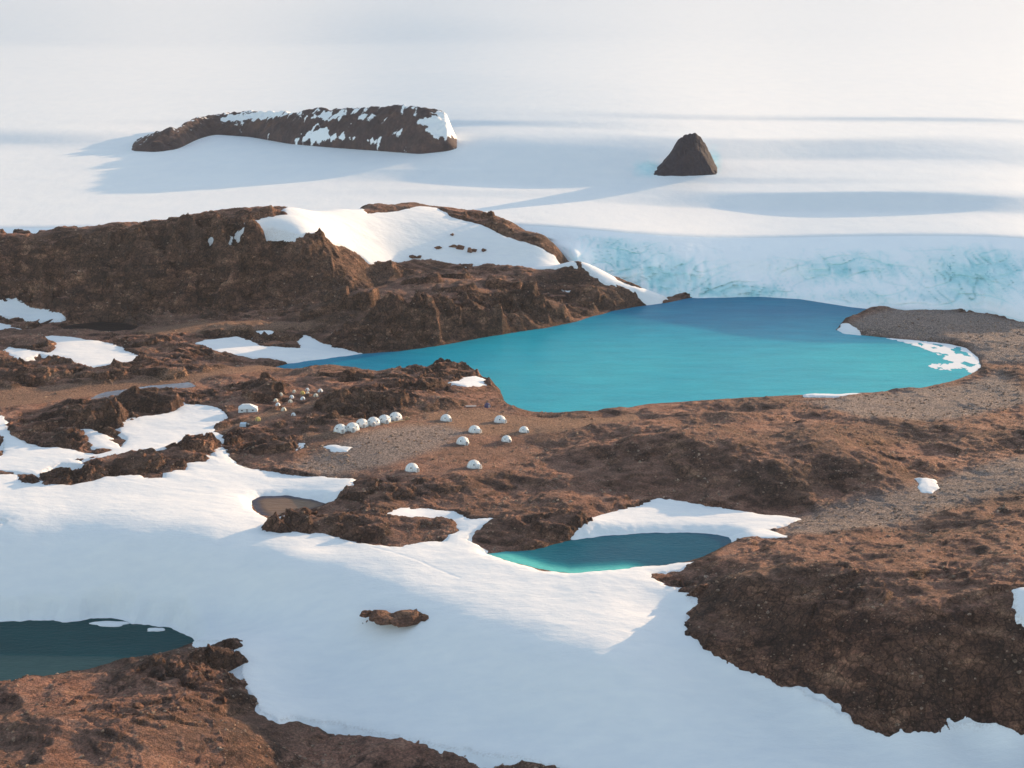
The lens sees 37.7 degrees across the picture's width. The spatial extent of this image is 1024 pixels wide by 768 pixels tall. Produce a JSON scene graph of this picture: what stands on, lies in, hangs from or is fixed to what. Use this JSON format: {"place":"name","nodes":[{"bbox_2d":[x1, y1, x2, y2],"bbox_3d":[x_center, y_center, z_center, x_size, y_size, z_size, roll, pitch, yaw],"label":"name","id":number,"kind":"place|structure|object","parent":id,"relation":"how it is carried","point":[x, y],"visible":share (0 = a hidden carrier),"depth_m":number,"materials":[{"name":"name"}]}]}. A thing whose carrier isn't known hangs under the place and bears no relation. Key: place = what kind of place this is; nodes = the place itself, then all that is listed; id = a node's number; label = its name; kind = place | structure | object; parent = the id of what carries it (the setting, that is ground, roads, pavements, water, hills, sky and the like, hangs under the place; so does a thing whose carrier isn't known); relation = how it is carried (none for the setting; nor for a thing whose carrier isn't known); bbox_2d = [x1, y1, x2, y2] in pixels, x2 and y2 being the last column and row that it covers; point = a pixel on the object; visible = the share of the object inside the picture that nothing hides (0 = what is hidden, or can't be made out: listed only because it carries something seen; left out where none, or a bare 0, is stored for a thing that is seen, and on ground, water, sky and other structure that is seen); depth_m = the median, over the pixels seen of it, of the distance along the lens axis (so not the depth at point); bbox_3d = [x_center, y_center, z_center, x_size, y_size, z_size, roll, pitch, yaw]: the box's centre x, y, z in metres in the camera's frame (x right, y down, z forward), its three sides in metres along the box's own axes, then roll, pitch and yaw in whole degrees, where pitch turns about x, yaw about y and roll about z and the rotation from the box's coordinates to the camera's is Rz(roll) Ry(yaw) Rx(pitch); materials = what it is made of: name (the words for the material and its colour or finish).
{"place":"outdoors","nodes":[
{"label":"outdoors","id":0,"kind":"place"},
{"bbox_2d":[0,618,193,680],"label":"lake","id":1,"kind":"structure","parent":0,"point":[42,647],"depth_m":559.77,"materials":[{"name":"teal liquid"}]},
{"bbox_2d":[89,621,129,626],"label":"ice floe","id":2,"kind":"object","parent":1,"relation":"on","point":[110,623],"visible":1,"depth_m":577.60,"materials":[{"name":"white ice"}]},
{"bbox_2d":[147,628,164,631],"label":"ice floe","id":3,"kind":"object","parent":1,"relation":"on","point":[155,629],"visible":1,"depth_m":571.99,"materials":[{"name":"white ice"}]},
{"bbox_2d":[62,322,138,331],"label":"tarn","id":4,"kind":"structure","parent":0,"point":[103,326],"depth_m":1003.00,"materials":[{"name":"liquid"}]},
{"bbox_2d":[90,382,194,398],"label":"stream","id":5,"kind":"structure","parent":0,"point":[176,385],"depth_m":836.43,"materials":[{"name":"liquid"}]},
{"bbox_2d":[252,495,325,515],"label":"brown pond","id":6,"kind":"structure","parent":0,"point":[268,505],"depth_m":651.02,"materials":[{"name":"liquid"}]},
{"bbox_2d":[0,202,1023,767],"bbox_3d":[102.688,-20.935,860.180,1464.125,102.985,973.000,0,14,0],"label":"ground","id":7,"kind":"structure","parent":0,"point":[46,274],"depth_m":686.91,"materials":[{"name":"brown soil"}]},
{"bbox_2d":[0,323,19,329],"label":"snow patch","id":8,"kind":"object","parent":7,"relation":"on","point":[3,326],"visible":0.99,"depth_m":992.83,"materials":[{"name":"white snow"}]},
{"bbox_2d":[0,298,65,322],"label":"snow patch","id":9,"kind":"object","parent":7,"relation":"on","point":[11,308],"visible":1,"depth_m":1021.19,"materials":[{"name":"white snow"}]},
{"bbox_2d":[3,336,137,366],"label":"snow patch","id":10,"kind":"object","parent":7,"relation":"on","point":[93,353],"visible":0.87,"depth_m":904.52,"materials":[{"name":"white snow"}]},
{"bbox_2d":[67,699,78,705],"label":"boulder","id":11,"kind":"object","parent":7,"relation":"on","point":[73,702],"visible":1,"depth_m":485.44,"materials":[{"name":"brown stone"}]},
{"bbox_2d":[132,702,143,708],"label":"boulder","id":12,"kind":"object","parent":7,"relation":"on","point":[136,705],"visible":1,"depth_m":480.94,"materials":[{"name":"brown stone"}]},
{"bbox_2d":[208,236,232,244],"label":"snow patch","id":13,"kind":"object","parent":7,"relation":"on","point":[210,240],"visible":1,"depth_m":1051.78,"materials":[{"name":"white snow"}]},
{"bbox_2d":[216,696,226,703],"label":"boulder","id":14,"kind":"object","parent":7,"relation":"on","point":[222,699],"visible":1,"depth_m":492.75,"materials":[{"name":"brown stone"}]},
{"bbox_2d":[240,422,249,426],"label":"box tent","id":15,"kind":"object","parent":7,"relation":"on","point":[244,424],"visible":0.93,"depth_m":755.06,"materials":[{"name":"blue fabric"}]},
{"bbox_2d":[238,404,257,412],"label":"mess tent","id":16,"kind":"object","parent":7,"relation":"on","point":[242,408],"visible":1,"depth_m":777.56,"materials":[{"name":"white fabric"}]},
{"bbox_2d":[256,330,272,334],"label":"snow patch","id":17,"kind":"object","parent":7,"relation":"on","point":[268,332],"visible":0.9,"depth_m":963.75,"materials":[{"name":"white snow"}]},
{"bbox_2d":[195,335,361,363],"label":"snow patch","id":18,"kind":"object","parent":7,"relation":"on","point":[311,349],"visible":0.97,"depth_m":933.72,"materials":[{"name":"white snow"}]},
{"bbox_2d":[296,443,304,450],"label":"snow patch","id":19,"kind":"object","parent":7,"relation":"on","point":[301,445],"visible":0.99,"depth_m":723.33,"materials":[{"name":"white snow"}]},
{"bbox_2d":[324,445,351,451],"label":"snow patch","id":20,"kind":"object","parent":7,"relation":"on","point":[335,448],"visible":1,"depth_m":716.70,"materials":[{"name":"white snow"}]},
{"bbox_2d":[333,424,346,433],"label":"polar dome","id":21,"kind":"structure","parent":7,"relation":"on","point":[340,428],"depth_m":737.69,"materials":[{"name":"white plastic"}]},
{"bbox_2d":[346,422,359,432],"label":"polar dome","id":22,"kind":"structure","parent":7,"relation":"on","point":[352,427],"depth_m":739.96,"materials":[{"name":"white plastic"}]},
{"bbox_2d":[356,419,368,427],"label":"polar dome","id":23,"kind":"structure","parent":7,"relation":"on","point":[362,423],"depth_m":747.83,"materials":[{"name":"white plastic"}]},
{"bbox_2d":[367,417,380,425],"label":"polar dome","id":24,"kind":"structure","parent":7,"relation":"on","point":[373,421],"depth_m":751.61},
{"bbox_2d":[378,415,391,423],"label":"polar dome","id":25,"kind":"structure","parent":7,"relation":"on","point":[385,419],"depth_m":757.12,"materials":[{"name":"white fabric"}]},
{"bbox_2d":[389,412,402,420],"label":"polar dome","id":26,"kind":"structure","parent":7,"relation":"on","point":[395,416],"depth_m":763.47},
{"bbox_2d":[234,206,577,269],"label":"snow patch","id":27,"kind":"object","parent":7,"relation":"on","point":[399,236],"visible":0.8,"depth_m":1122.45,"materials":[{"name":"white snow"}]},
{"bbox_2d":[409,255,421,258],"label":"rock","id":28,"kind":"object","parent":27,"relation":"on","point":[413,256],"visible":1,"depth_m":1110.70,"materials":[{"name":"brown stone"}]},
{"bbox_2d":[449,244,464,249],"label":"rock","id":29,"kind":"object","parent":27,"relation":"on","point":[460,247],"visible":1,"depth_m":1128.42,"materials":[{"name":"brown stone"}]},
{"bbox_2d":[467,247,476,252],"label":"rock","id":30,"kind":"object","parent":27,"relation":"on","point":[469,250],"visible":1,"depth_m":1125.98,"materials":[{"name":"brown stone"}]},
{"bbox_2d":[405,463,418,471],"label":"polar dome","id":31,"kind":"structure","parent":7,"relation":"on","point":[412,467],"depth_m":676.38,"materials":[{"name":"white plastic"}]},
{"bbox_2d":[440,414,451,421],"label":"polar dome","id":32,"kind":"structure","parent":7,"relation":"on","point":[445,418],"depth_m":771.19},
{"bbox_2d":[456,436,469,445],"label":"polar dome","id":33,"kind":"structure","parent":7,"relation":"on","point":[462,440],"depth_m":725.97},
{"bbox_2d":[448,376,486,386],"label":"snow patch","id":34,"kind":"object","parent":7,"relation":"on","point":[471,381],"visible":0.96,"depth_m":849.20,"materials":[{"name":"white snow"}]},
{"bbox_2d":[467,460,481,468],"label":"polar dome","id":35,"kind":"structure","parent":7,"relation":"on","point":[473,464],"depth_m":680.26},
{"bbox_2d":[468,425,481,432],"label":"polar dome","id":36,"kind":"structure","parent":7,"relation":"on","point":[474,429],"depth_m":747.80,"materials":[{"name":"white plastic"}]},
{"bbox_2d":[494,415,506,422],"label":"polar dome","id":37,"kind":"structure","parent":7,"relation":"on","point":[499,419],"depth_m":773.83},
{"bbox_2d":[501,435,511,442],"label":"polar dome","id":38,"kind":"structure","parent":7,"relation":"on","point":[506,438],"depth_m":733.66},
{"bbox_2d":[0,225,1023,321],"bbox_3d":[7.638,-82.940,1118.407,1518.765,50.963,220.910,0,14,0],"label":"glacier front","id":39,"kind":"object","parent":7,"relation":"on","point":[978,274],"visible":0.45,"depth_m":1125.70,"materials":[{"name":"white ice"}]},
{"bbox_2d":[0,203,1023,767],"bbox_3d":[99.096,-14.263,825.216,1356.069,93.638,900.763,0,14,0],"label":"scattered stones","id":40,"kind":"object","parent":7,"relation":"on","point":[582,491],"visible":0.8,"depth_m":675.35,"materials":[{"name":"brown stone"}]},
{"bbox_2d":[0,403,1023,767],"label":"snowfield","id":41,"kind":"structure","parent":7,"relation":"on","point":[492,661],"depth_m":534.40,"materials":[{"name":"white snow"}]},
{"bbox_2d":[359,609,428,626],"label":"rock outcrop","id":42,"kind":"object","parent":41,"relation":"on","point":[405,618],"visible":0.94,"depth_m":533.37,"materials":[{"name":"brown stone"}]},
{"bbox_2d":[519,426,528,432],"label":"polar dome","id":43,"kind":"structure","parent":7,"relation":"on","point":[523,429],"depth_m":749.84,"materials":[{"name":"white plastic"}]},
{"bbox_2d":[581,262,667,304],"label":"snow patch","id":44,"kind":"object","parent":7,"relation":"on","point":[647,297],"visible":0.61,"depth_m":1094.87,"materials":[{"name":"white snow"}]},
{"bbox_2d":[571,498,800,541],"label":"snow patch","id":45,"kind":"object","parent":7,"relation":"on","point":[659,515],"visible":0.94,"depth_m":619.21,"materials":[{"name":"white snow"}]},
{"bbox_2d":[803,393,859,397],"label":"snow patch","id":46,"kind":"object","parent":7,"relation":"on","point":[823,395],"visible":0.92,"depth_m":837.56,"materials":[{"name":"white snow"}]},
{"bbox_2d":[837,323,860,334],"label":"snow patch","id":47,"kind":"object","parent":7,"relation":"on","point":[846,328],"visible":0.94,"depth_m":1001.46,"materials":[{"name":"white snow"}]},
{"bbox_2d":[914,478,938,492],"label":"snow patch","id":48,"kind":"object","parent":7,"relation":"on","point":[927,485],"visible":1,"depth_m":653.17,"materials":[{"name":"white snow"}]},
{"bbox_2d":[1011,587,1023,626],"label":"snow patch","id":49,"kind":"object","parent":7,"relation":"on","point":[1018,602],"visible":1,"depth_m":489.50,"materials":[{"name":"white snow"}]},
{"bbox_2d":[0,0,1023,238],"bbox_3d":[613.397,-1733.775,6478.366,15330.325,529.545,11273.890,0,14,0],"label":"ice sheet","id":50,"kind":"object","parent":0,"point":[825,118],"visible":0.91,"depth_m":1935.66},
{"bbox_2d":[132,104,456,153],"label":"nunatak","id":51,"kind":"structure","parent":50,"relation":"on","point":[403,128],"depth_m":1676.22,"materials":[{"name":"brown stone"}]},
{"bbox_2d":[654,133,716,175],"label":"nunatak","id":52,"kind":"structure","parent":50,"relation":"on","point":[689,155],"depth_m":1417.59,"materials":[{"name":"stone"}]},
{"bbox_2d":[489,532,730,572],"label":"pond","id":53,"kind":"structure","parent":0,"point":[610,552],"depth_m":591.33,"materials":[{"name":"liquid"}]},
{"bbox_2d":[278,297,978,412],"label":"lake","id":54,"kind":"structure","parent":0,"point":[690,349],"depth_m":928.59,"materials":[{"name":"teal liquid"}]},
{"bbox_2d":[886,338,980,372],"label":"lake ice","id":55,"kind":"structure","parent":54,"relation":"on","point":[957,360],"depth_m":936.26,"materials":[{"name":"white ice"}]}
]}

